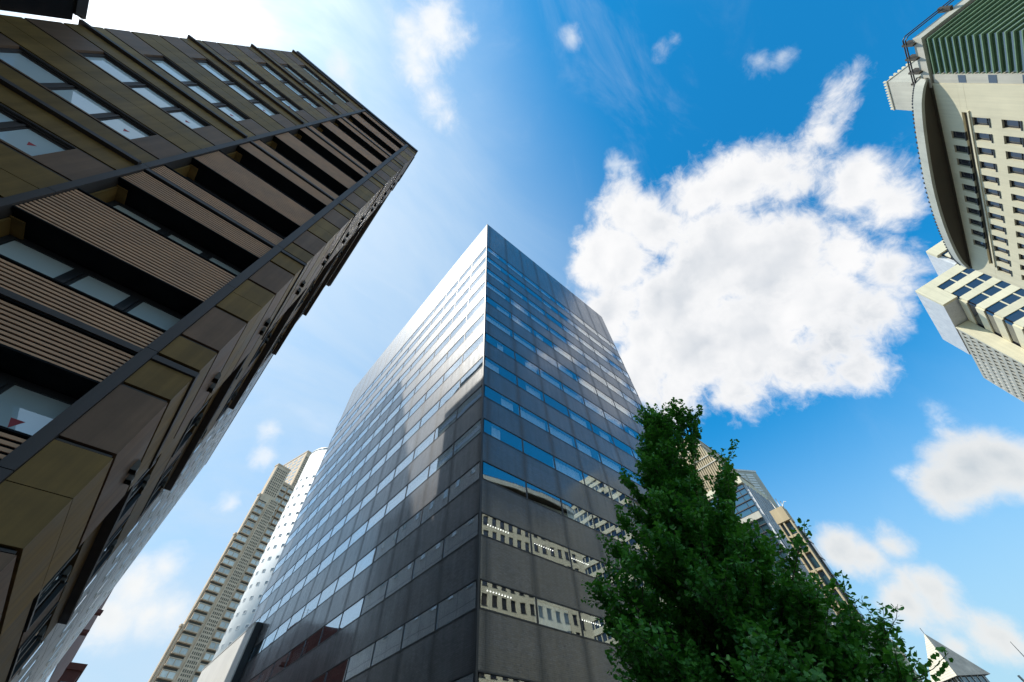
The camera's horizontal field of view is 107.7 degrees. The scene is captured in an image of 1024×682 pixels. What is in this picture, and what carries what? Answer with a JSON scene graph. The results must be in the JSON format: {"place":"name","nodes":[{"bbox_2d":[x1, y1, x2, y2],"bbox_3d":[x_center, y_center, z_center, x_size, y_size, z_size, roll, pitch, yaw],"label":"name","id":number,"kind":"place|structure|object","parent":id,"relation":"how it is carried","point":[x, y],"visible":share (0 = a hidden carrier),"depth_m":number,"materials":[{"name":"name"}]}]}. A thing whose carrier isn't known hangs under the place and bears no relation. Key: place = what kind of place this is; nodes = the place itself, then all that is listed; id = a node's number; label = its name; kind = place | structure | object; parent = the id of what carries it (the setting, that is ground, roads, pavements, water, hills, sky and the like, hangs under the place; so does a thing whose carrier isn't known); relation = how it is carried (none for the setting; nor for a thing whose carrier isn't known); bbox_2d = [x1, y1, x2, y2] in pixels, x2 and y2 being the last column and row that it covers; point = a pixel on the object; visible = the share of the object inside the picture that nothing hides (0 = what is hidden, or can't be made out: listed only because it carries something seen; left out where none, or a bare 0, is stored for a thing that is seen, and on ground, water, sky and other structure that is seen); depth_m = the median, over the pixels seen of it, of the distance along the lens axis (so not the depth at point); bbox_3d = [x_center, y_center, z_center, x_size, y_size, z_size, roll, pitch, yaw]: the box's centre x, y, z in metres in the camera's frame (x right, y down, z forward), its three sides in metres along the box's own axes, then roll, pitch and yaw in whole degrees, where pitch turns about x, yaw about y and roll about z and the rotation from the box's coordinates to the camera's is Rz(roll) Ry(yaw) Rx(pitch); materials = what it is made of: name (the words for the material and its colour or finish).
{"place":"outdoors","nodes":[
{"label":"outdoors","id":0,"kind":"place"},
{"bbox_2d":[0,0,88,19],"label":"dark building","id":1,"kind":"structure","parent":0,"point":[64,9],"depth_m":15.34,"materials":[{"name":"metal"}]},
{"bbox_2d":[45,588,113,681],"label":"red brick building","id":2,"kind":"structure","parent":0,"point":[66,669],"depth_m":62.19,"materials":[{"name":"brown tile"}]},
{"bbox_2d":[11,354,273,681],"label":"slotted building","id":3,"kind":"structure","parent":0,"point":[44,659],"depth_m":32.98,"materials":[{"name":"silver concrete"}]},
{"bbox_2d":[18,637,46,674],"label":"window","id":4,"kind":"structure","parent":3,"relation":"in","point":[44,640],"depth_m":20.52,"materials":[{"name":"white glass"}]},
{"bbox_2d":[148,450,311,681],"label":"stepped skyscraper","id":5,"kind":"structure","parent":0,"point":[191,650],"depth_m":243.48,"materials":[{"name":"concrete"}]},
{"bbox_2d":[157,666,177,680],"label":"bay window","id":6,"kind":"structure","parent":5,"relation":"in","point":[167,673],"depth_m":203.57,"materials":[{"name":"glass"}]},
{"bbox_2d":[164,654,183,667],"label":"bay window","id":7,"kind":"structure","parent":5,"relation":"in","point":[175,661],"depth_m":207.91,"materials":[{"name":"glass"}]},
{"bbox_2d":[171,642,190,656],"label":"bay window","id":8,"kind":"structure","parent":5,"relation":"in","point":[181,649],"depth_m":212.14,"materials":[{"name":"glass"}]},
{"bbox_2d":[177,631,195,644],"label":"bay window","id":9,"kind":"structure","parent":5,"relation":"in","point":[186,637],"depth_m":216.43,"materials":[{"name":"glass"}]},
{"bbox_2d":[184,620,201,633],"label":"bay window","id":10,"kind":"structure","parent":5,"relation":"in","point":[193,627],"depth_m":220.67,"materials":[{"name":"glass"}]},
{"bbox_2d":[189,610,206,623],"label":"bay window","id":11,"kind":"structure","parent":5,"relation":"in","point":[198,616],"depth_m":224.97,"materials":[{"name":"glass"}]},
{"bbox_2d":[195,661,208,672],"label":"bay window","id":12,"kind":"structure","parent":5,"relation":"in","point":[203,664],"depth_m":215.30,"materials":[{"name":"glass"}]},
{"bbox_2d":[195,600,211,612],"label":"bay window","id":13,"kind":"structure","parent":5,"relation":"in","point":[203,606],"depth_m":229.24,"materials":[{"name":"glass"}]},
{"bbox_2d":[201,649,215,661],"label":"bay window","id":14,"kind":"structure","parent":5,"relation":"in","point":[208,656],"depth_m":219.87,"materials":[{"name":"glass"}]},
{"bbox_2d":[201,590,217,602],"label":"bay window","id":15,"kind":"structure","parent":5,"relation":"in","point":[208,596],"depth_m":233.65,"materials":[{"name":"glass"}]},
{"bbox_2d":[207,638,220,650],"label":"bay window","id":16,"kind":"structure","parent":5,"relation":"in","point":[214,644],"depth_m":224.15,"materials":[{"name":"glass"}]},
{"bbox_2d":[206,581,221,593],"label":"bay window","id":17,"kind":"structure","parent":5,"relation":"in","point":[214,587],"depth_m":237.82,"materials":[{"name":"glass"}]},
{"bbox_2d":[212,628,225,639],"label":"bay window","id":18,"kind":"structure","parent":5,"relation":"in","point":[219,633],"depth_m":228.35,"materials":[{"name":"glass"}]},
{"bbox_2d":[211,572,226,584],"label":"bay window","id":19,"kind":"structure","parent":5,"relation":"in","point":[219,578],"depth_m":242.19,"materials":[{"name":"glass"}]},
{"bbox_2d":[216,564,230,575],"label":"bay window","id":20,"kind":"structure","parent":5,"relation":"in","point":[223,569],"depth_m":246.30,"materials":[{"name":"glass"}]},
{"bbox_2d":[218,618,230,629],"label":"bay window","id":21,"kind":"structure","parent":5,"relation":"in","point":[224,623],"depth_m":232.62,"materials":[{"name":"glass"}]},
{"bbox_2d":[221,555,235,567],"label":"bay window","id":22,"kind":"structure","parent":5,"relation":"in","point":[228,561],"depth_m":250.76,"materials":[{"name":"glass"}]},
{"bbox_2d":[223,608,235,619],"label":"bay window","id":23,"kind":"structure","parent":5,"relation":"in","point":[229,613],"depth_m":236.98,"materials":[{"name":"glass"}]},
{"bbox_2d":[226,548,239,558],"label":"bay window","id":24,"kind":"structure","parent":5,"relation":"in","point":[233,553],"depth_m":254.93,"materials":[{"name":"glass"}]},
{"bbox_2d":[227,599,239,609],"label":"bay window","id":25,"kind":"structure","parent":5,"relation":"in","point":[233,605],"depth_m":241.21,"materials":[{"name":"glass"}]},
{"bbox_2d":[230,540,243,550],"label":"bay window","id":26,"kind":"structure","parent":5,"relation":"in","point":[237,545],"depth_m":259.26,"materials":[{"name":"glass"}]},
{"bbox_2d":[232,590,243,600],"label":"bay window","id":27,"kind":"structure","parent":5,"relation":"in","point":[238,595],"depth_m":245.55,"materials":[{"name":"glass"}]},
{"bbox_2d":[234,532,247,543],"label":"bay window","id":28,"kind":"structure","parent":5,"relation":"in","point":[240,537],"depth_m":263.60,"materials":[{"name":"glass"}]},
{"bbox_2d":[237,581,247,591],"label":"bay window","id":29,"kind":"structure","parent":5,"relation":"in","point":[242,586],"depth_m":249.75,"materials":[{"name":"glass"}]},
{"bbox_2d":[285,453,304,483],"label":"flank window","id":30,"kind":"structure","parent":5,"relation":"in","point":[304,453],"depth_m":348.70,"materials":[{"name":"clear glass"}]},
{"bbox_2d":[213,447,327,658],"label":"white round tower","id":31,"kind":"structure","parent":0,"point":[240,622],"depth_m":117.98,"materials":[{"name":"concrete"}]},
{"bbox_2d":[239,224,665,681],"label":"tiled office tower","id":32,"kind":"structure","parent":0,"point":[468,490],"depth_m":29.88,"materials":[{"name":"tile"}]},
{"bbox_2d":[333,566,358,593],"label":"window","id":33,"kind":"structure","parent":32,"relation":"in","point":[347,578],"depth_m":30.51,"materials":[{"name":"glass"}]},
{"bbox_2d":[365,506,388,532],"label":"window","id":34,"kind":"structure","parent":32,"relation":"in","point":[381,515],"depth_m":32.06,"materials":[{"name":"glass"}]},
{"bbox_2d":[384,487,409,515],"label":"window","id":35,"kind":"structure","parent":32,"relation":"in","point":[400,498],"depth_m":30.84,"materials":[{"name":"glass"}]},
{"bbox_2d":[393,456,412,478],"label":"window","id":36,"kind":"structure","parent":32,"relation":"in","point":[409,461],"depth_m":33.74,"materials":[{"name":"glass"}]},
{"bbox_2d":[405,468,431,497],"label":"window","id":37,"kind":"structure","parent":32,"relation":"in","point":[424,477],"depth_m":29.51,"materials":[{"name":"glass"}]},
{"bbox_2d":[412,441,428,460],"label":"window","id":38,"kind":"structure","parent":32,"relation":"in","point":[425,445],"depth_m":32.60,"materials":[{"name":"glass"}]},
{"bbox_2d":[427,447,455,477],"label":"window","id":39,"kind":"structure","parent":32,"relation":"in","point":[449,455],"depth_m":28.17,"materials":[{"name":"glass"}]},
{"bbox_2d":[452,424,480,455],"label":"window","id":40,"kind":"structure","parent":32,"relation":"in","point":[476,431],"depth_m":26.83,"materials":[{"name":"glass"}]},
{"bbox_2d":[486,316,513,337],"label":"window","id":41,"kind":"structure","parent":32,"relation":"in","point":[491,321],"depth_m":38.67,"materials":[{"name":"glass"}]},
{"bbox_2d":[485,360,517,384],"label":"window","id":42,"kind":"structure","parent":32,"relation":"in","point":[488,364],"depth_m":32.37,"materials":[{"name":"glass"}]},
{"bbox_2d":[492,427,523,451],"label":"window","id":43,"kind":"structure","parent":32,"relation":"in","point":[495,433],"depth_m":26.66,"materials":[{"name":"glass"}]},
{"bbox_2d":[501,398,520,415],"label":"window","id":44,"kind":"structure","parent":32,"relation":"in","point":[508,405],"depth_m":29.95,"materials":[{"name":"glass"}]},
{"bbox_2d":[487,590,538,623],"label":"window","id":45,"kind":"structure","parent":32,"relation":"in","point":[536,606],"depth_m":18.79,"materials":[{"name":"metal"}]},
{"bbox_2d":[512,335,536,353],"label":"window","id":46,"kind":"structure","parent":32,"relation":"in","point":[515,337],"depth_m":40.09,"materials":[{"name":"glass"}]},
{"bbox_2d":[518,408,549,432],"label":"window","id":47,"kind":"structure","parent":32,"relation":"in","point":[526,416],"depth_m":31.09,"materials":[{"name":"glass"}]},
{"bbox_2d":[526,386,544,401],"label":"window","id":48,"kind":"structure","parent":32,"relation":"in","point":[530,390],"depth_m":34.25,"materials":[{"name":"glass"}]},
{"bbox_2d":[538,370,563,390],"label":"window","id":49,"kind":"structure","parent":32,"relation":"in","point":[547,378],"depth_m":38.38,"materials":[{"name":"glass"}]},
{"bbox_2d":[534,601,583,635],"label":"window","id":50,"kind":"structure","parent":32,"relation":"in","point":[550,616],"depth_m":19.60,"materials":[{"name":"glass"}]},
{"bbox_2d":[547,426,576,447],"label":"window","id":51,"kind":"structure","parent":32,"relation":"in","point":[559,435],"depth_m":32.40,"materials":[{"name":"glass"}]},
{"bbox_2d":[552,459,585,484],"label":"window","id":52,"kind":"structure","parent":32,"relation":"in","point":[573,474],"depth_m":29.50,"materials":[{"name":"glass"}]},
{"bbox_2d":[561,386,584,404],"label":"window","id":53,"kind":"structure","parent":32,"relation":"in","point":[567,391],"depth_m":39.70,"materials":[{"name":"glass"}]},
{"bbox_2d":[566,505,595,529],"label":"window","id":54,"kind":"structure","parent":32,"relation":"in","point":[572,513],"depth_m":26.64,"materials":[{"name":"glass"}]},
{"bbox_2d":[571,414,592,430],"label":"window","id":55,"kind":"structure","parent":32,"relation":"in","point":[574,417],"depth_m":36.76,"materials":[{"name":"glass"}]},
{"bbox_2d":[577,443,601,462],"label":"window","id":56,"kind":"structure","parent":32,"relation":"in","point":[580,447],"depth_m":33.62,"materials":[{"name":"glass"}]},
{"bbox_2d":[582,399,605,417],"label":"window","id":57,"kind":"structure","parent":32,"relation":"in","point":[587,404],"depth_m":41.03,"materials":[{"name":"glass"}]},
{"bbox_2d":[581,475,612,498],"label":"window","id":58,"kind":"structure","parent":32,"relation":"in","point":[590,483],"depth_m":30.70,"materials":[{"name":"glass"}]},
{"bbox_2d":[598,455,623,471],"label":"window","id":59,"kind":"structure","parent":32,"relation":"in","point":[604,461],"depth_m":35.06,"materials":[{"name":"glass"}]},
{"bbox_2d":[607,489,633,504],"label":"window","id":60,"kind":"structure","parent":32,"relation":"in","point":[615,496],"depth_m":31.82,"materials":[{"name":"glass"}]},
{"bbox_2d":[0,0,1023,681],"label":"sky","id":61,"kind":"structure","parent":0,"point":[736,190],"materials":[{"name":"blue"}]},
{"bbox_2d":[676,439,838,640],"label":"crowned tower","id":62,"kind":"structure","parent":0,"point":[753,502],"depth_m":78.99,"materials":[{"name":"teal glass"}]},
{"bbox_2d":[736,469,778,508],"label":"white grid tower","id":63,"kind":"structure","parent":0,"point":[752,477],"depth_m":117.75,"materials":[{"name":"metal"}]},
{"bbox_2d":[581,397,953,681],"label":"ginkgo tree","id":64,"kind":"object","parent":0,"point":[716,617],"visible":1,"depth_m":7.14,"materials":[{"name":"green plant"}]},
{"bbox_2d":[883,0,1023,288],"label":"cream building","id":65,"kind":"structure","parent":0,"point":[955,85],"depth_m":50.00,"materials":[{"name":"concrete"}]},
{"bbox_2d":[953,131,967,140],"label":"window","id":66,"kind":"structure","parent":65,"relation":"in","point":[964,135],"depth_m":51.38,"materials":[{"name":"glass"}]},
{"bbox_2d":[956,145,970,154],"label":"window","id":67,"kind":"structure","parent":65,"relation":"in","point":[959,148],"depth_m":52.44,"materials":[{"name":"glass"}]},
{"bbox_2d":[959,159,972,167],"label":"window","id":68,"kind":"structure","parent":65,"relation":"in","point":[961,161],"depth_m":53.51,"materials":[{"name":"glass"}]},
{"bbox_2d":[961,172,975,180],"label":"window","id":69,"kind":"structure","parent":65,"relation":"in","point":[967,175],"depth_m":54.60,"materials":[{"name":"glass"}]},
{"bbox_2d":[974,117,990,127],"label":"window","id":70,"kind":"structure","parent":65,"relation":"in","point":[980,121],"depth_m":47.75,"materials":[{"name":"glass"}]},
{"bbox_2d":[976,133,992,142],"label":"window","id":71,"kind":"structure","parent":65,"relation":"in","point":[982,136],"depth_m":48.80,"materials":[{"name":"glass"}]},
{"bbox_2d":[979,147,994,157],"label":"window","id":72,"kind":"structure","parent":65,"relation":"in","point":[986,151],"depth_m":49.88,"materials":[{"name":"glass"}]},
{"bbox_2d":[981,161,996,171],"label":"window","id":73,"kind":"structure","parent":65,"relation":"in","point":[984,164],"depth_m":50.95,"materials":[{"name":"glass"}]},
{"bbox_2d":[983,175,998,185],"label":"window","id":74,"kind":"structure","parent":65,"relation":"in","point":[986,178],"depth_m":52.02,"materials":[{"name":"glass"}]},
{"bbox_2d":[986,188,1000,198],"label":"window","id":75,"kind":"structure","parent":65,"relation":"in","point":[989,191],"depth_m":53.07,"materials":[{"name":"glass"}]},
{"bbox_2d":[1004,120,1022,130],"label":"window","id":76,"kind":"structure","parent":65,"relation":"in","point":[1007,123],"depth_m":44.93,"materials":[{"name":"glass"}]},
{"bbox_2d":[1006,136,1023,146],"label":"window","id":77,"kind":"structure","parent":65,"relation":"in","point":[1014,140],"depth_m":46.01,"materials":[{"name":"glass"}]},
{"bbox_2d":[1008,152,1023,159],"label":"window","id":78,"kind":"structure","parent":65,"relation":"in","point":[1013,155],"depth_m":47.13,"materials":[{"name":"glass"}]},
{"bbox_2d":[1009,166,1023,174],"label":"window","id":79,"kind":"structure","parent":65,"relation":"in","point":[1016,170],"depth_m":48.29,"materials":[{"name":"glass"}]},
{"bbox_2d":[920,628,989,681],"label":"pyramid roof building","id":80,"kind":"structure","parent":0,"point":[960,668],"depth_m":46.23,"materials":[{"name":"metal"}]},
{"bbox_2d":[915,240,1023,401],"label":"banded tower","id":81,"kind":"structure","parent":0,"point":[978,316],"depth_m":111.30,"materials":[{"name":"cream stone"},{"name":"dark blue glass"}]},
{"bbox_3d":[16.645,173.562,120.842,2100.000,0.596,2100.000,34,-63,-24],"label":"ground","id":82,"kind":"structure","parent":0,"visible":0},
{"bbox_2d":[0,14,417,681],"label":"panelled office building","id":83,"kind":"structure","parent":82,"relation":"on","point":[186,222],"depth_m":12.94,"materials":[{"name":"metal"}]},
{"bbox_2d":[0,107,71,155],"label":"window","id":84,"kind":"structure","parent":83,"relation":"in","point":[17,132],"depth_m":11.60,"materials":[{"name":"glass"}]},
{"bbox_2d":[0,371,77,434],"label":"recessed window","id":85,"kind":"structure","parent":83,"relation":"in","point":[26,407],"depth_m":8.27,"materials":[{"name":"glass"}]},
{"bbox_2d":[5,549,78,681],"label":"side window","id":86,"kind":"structure","parent":83,"relation":"in","point":[53,583],"depth_m":13.65,"materials":[{"name":"glass"}]},
{"bbox_2d":[0,48,153,138],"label":"window","id":87,"kind":"structure","parent":83,"relation":"in","point":[19,59],"depth_m":13.94,"materials":[{"name":"glass"}]},
{"bbox_2d":[0,215,184,330],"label":"recessed window","id":88,"kind":"structure","parent":83,"relation":"in","point":[13,244],"depth_m":10.63,"materials":[{"name":"glass"}]},
{"bbox_2d":[89,461,155,580],"bbox_3d":[-17.670,8.076,16.870,0.200,1.500,11.200,34,-63,-24],"label":"side window","id":89,"kind":"structure","parent":83,"relation":"in","point":[140,480],"depth_m":16.95,"materials":[{"name":"glass"}]},
{"bbox_2d":[80,53,208,128],"bbox_3d":[-16.431,-10.993,16.849,4.370,1.510,0.380,34,-63,-24],"label":"window","id":90,"kind":"structure","parent":83,"relation":"in","point":[103,61],"depth_m":16.88,"materials":[{"name":"glass"}]},
{"bbox_2d":[90,185,243,274],"bbox_3d":[-11.923,-3.444,13.136,4.575,1.930,0.740,34,-63,-24],"label":"recessed window","id":91,"kind":"structure","parent":83,"relation":"in","point":[115,196],"depth_m":13.40,"materials":[{"name":"glass"}]},
{"bbox_2d":[140,400,208,515],"bbox_3d":[-17.833,6.014,19.798,0.200,1.530,11.200,34,-63,-24],"label":"side window","id":92,"kind":"structure","parent":83,"relation":"in","point":[194,419],"depth_m":19.80,"materials":[{"name":"glass"}]},
{"bbox_2d":[147,57,247,120],"bbox_3d":[-16.598,-13.101,19.842,4.370,1.480,0.380,34,-63,-24],"label":"window","id":93,"kind":"structure","parent":83,"relation":"in","point":[163,63],"depth_m":19.92,"materials":[{"name":"glass"}]},
{"bbox_2d":[173,164,285,237],"bbox_3d":[-12.094,-5.599,16.195,4.575,2.000,0.740,34,-63,-24],"label":"recessed window","id":94,"kind":"structure","parent":83,"relation":"in","point":[189,171],"depth_m":16.27,"materials":[{"name":"glass"}]},
{"bbox_2d":[226,151,241,162],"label":"recessed window","id":95,"kind":"structure","parent":83,"relation":"in","point":[235,155],"depth_m":18.74,"materials":[{"name":"glass"}]},
{"bbox_2d":[195,60,277,115],"bbox_3d":[-16.762,-15.163,22.770,4.370,1.510,0.380,34,-63,-24],"label":"window","id":96,"kind":"structure","parent":83,"relation":"in","point":[204,63],"depth_m":22.89,"materials":[{"name":"glass"}]},
{"bbox_2d":[216,323,275,420],"bbox_3d":[-18.146,1.856,25.729,0.150,1.530,11.200,34,-63,-24],"label":"side window","id":97,"kind":"structure","parent":83,"relation":"in","point":[257,353],"depth_m":25.77,"materials":[{"name":"glass"}]},
{"bbox_2d":[231,62,300,110],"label":"window","id":98,"kind":"structure","parent":83,"relation":"in","point":[238,64],"depth_m":25.93,"materials":[{"name":"glass"}]},
{"bbox_2d":[260,64,319,107],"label":"window","id":99,"kind":"structure","parent":83,"relation":"in","point":[265,66],"depth_m":28.92,"materials":[{"name":"glass"}]},
{"bbox_2d":[265,275,317,359],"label":"side window","id":100,"kind":"structure","parent":83,"relation":"in","point":[301,301],"depth_m":31.69,"materials":[{"name":"glass"}]},
{"bbox_2d":[282,65,334,104],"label":"window","id":101,"kind":"structure","parent":83,"relation":"in","point":[287,67],"depth_m":31.95,"materials":[{"name":"glass"}]},
{"bbox_2d":[301,66,347,102],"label":"window","id":102,"kind":"structure","parent":83,"relation":"in","point":[303,67],"depth_m":34.91,"materials":[{"name":"glass"}]},
{"bbox_2d":[197,622,262,681],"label":"white fin wall","id":103,"kind":"structure","parent":82,"relation":"on","point":[228,663],"depth_m":40.90,"materials":[{"name":"metal"}]},
{"bbox_2d":[768,498,868,623],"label":"beige frame building","id":104,"kind":"structure","parent":82,"relation":"on","point":[813,560],"depth_m":60.82,"materials":[{"name":"beige concrete"}]},
{"bbox_2d":[781,521,797,536],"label":"window","id":105,"kind":"structure","parent":104,"relation":"in","point":[789,524],"depth_m":64.75,"materials":[{"name":"teal glass"}]},
{"bbox_2d":[801,553,820,570],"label":"window","id":106,"kind":"structure","parent":104,"relation":"in","point":[810,556],"depth_m":60.20,"materials":[{"name":"teal glass"}]},
{"bbox_2d":[815,571,829,587],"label":"window","id":107,"kind":"structure","parent":104,"relation":"in","point":[822,574],"depth_m":58.00,"materials":[{"name":"teal glass"}]},
{"bbox_2d":[861,623,922,681],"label":"round beige building","id":108,"kind":"structure","parent":82,"relation":"on","point":[906,659],"depth_m":35.40,"materials":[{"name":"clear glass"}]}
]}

